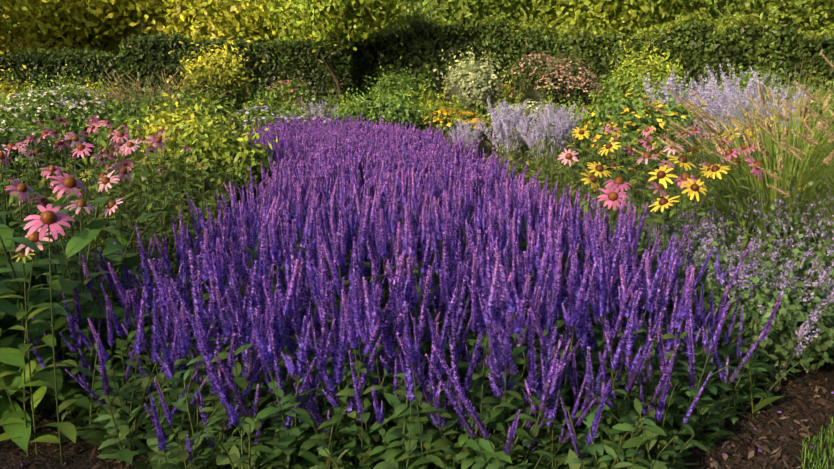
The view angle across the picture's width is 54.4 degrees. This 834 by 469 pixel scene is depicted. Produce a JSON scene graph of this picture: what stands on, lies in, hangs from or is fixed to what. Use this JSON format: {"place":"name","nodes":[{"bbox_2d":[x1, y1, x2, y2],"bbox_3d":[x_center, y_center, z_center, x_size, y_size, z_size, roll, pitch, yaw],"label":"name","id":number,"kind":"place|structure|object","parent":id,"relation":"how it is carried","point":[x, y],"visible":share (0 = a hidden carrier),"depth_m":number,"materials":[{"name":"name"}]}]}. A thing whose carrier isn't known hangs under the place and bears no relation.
{"place":"outdoors","nodes":[
{"label":"outdoors","id":0,"kind":"place"},
{"bbox_2d":[0,132,833,468],"bbox_3d":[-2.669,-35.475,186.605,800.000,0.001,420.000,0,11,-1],"label":"ground","id":1,"kind":"structure","parent":0,"point":[786,424],"depth_m":3.35,"materials":[{"name":"soil"}]},
{"bbox_2d":[230,113,565,247],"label":"purple salvia flowers","id":2,"kind":"object","parent":1,"relation":"on","point":[364,149],"visible":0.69,"depth_m":7.63,"materials":[{"name":"purple plant"}]},
{"bbox_2d":[19,161,807,468],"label":"purple salvia flowers","id":3,"kind":"object","parent":1,"relation":"on","point":[418,335],"visible":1,"depth_m":3.11,"materials":[{"name":"purple plant"}]},
{"bbox_2d":[0,113,833,466],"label":"perennial bed plants","id":4,"kind":"object","parent":1,"relation":"on","point":[44,251],"visible":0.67,"depth_m":4.78,"materials":[{"name":"green plant"}]},
{"bbox_2d":[0,32,833,226],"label":"shrubs","id":5,"kind":"object","parent":1,"relation":"on","point":[471,87],"visible":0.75,"depth_m":13.73,"materials":[{"name":"green plant"}]},
{"bbox_2d":[0,9,833,112],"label":"hedge row","id":6,"kind":"object","parent":1,"relation":"on","point":[511,44],"visible":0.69,"depth_m":24.52,"materials":[{"name":"green plant"}]},
{"bbox_2d":[0,0,833,59],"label":"trees","id":7,"kind":"object","parent":1,"relation":"on","point":[48,22],"visible":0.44,"depth_m":28.17,"materials":[{"name":"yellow plant"}]},
{"bbox_2d":[0,372,833,468],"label":"mulch chips","id":8,"kind":"object","parent":1,"relation":"on","point":[710,463],"visible":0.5,"depth_m":3.25,"materials":[{"name":"brown wood"}]},
{"bbox_2d":[0,0,833,102],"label":"tree trunks","id":9,"kind":"object","parent":1,"relation":"on","point":[324,59],"visible":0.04,"depth_m":28.87,"materials":[{"name":"plant"}]},
{"bbox_2d":[64,52,833,287],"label":"ornamental grass plants","id":10,"kind":"object","parent":1,"relation":"on","point":[796,167],"visible":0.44,"depth_m":5.92,"materials":[{"name":"green plant"}]},
{"bbox_2d":[297,59,817,175],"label":"russian sage plants","id":11,"kind":"object","parent":1,"relation":"on","point":[501,121],"visible":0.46,"depth_m":12.12,"materials":[{"name":"purple plant"}]},
{"bbox_2d":[586,179,833,388],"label":"catmint plants","id":12,"kind":"object","parent":1,"relation":"on","point":[803,319],"visible":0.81,"depth_m":4.12,"materials":[{"name":"green plant"}]},
{"bbox_2d":[801,417,833,468],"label":"lawn corner","id":13,"kind":"object","parent":1,"relation":"on","point":[804,454],"visible":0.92,"depth_m":3.12,"materials":[{"name":"green plant"}]}
]}

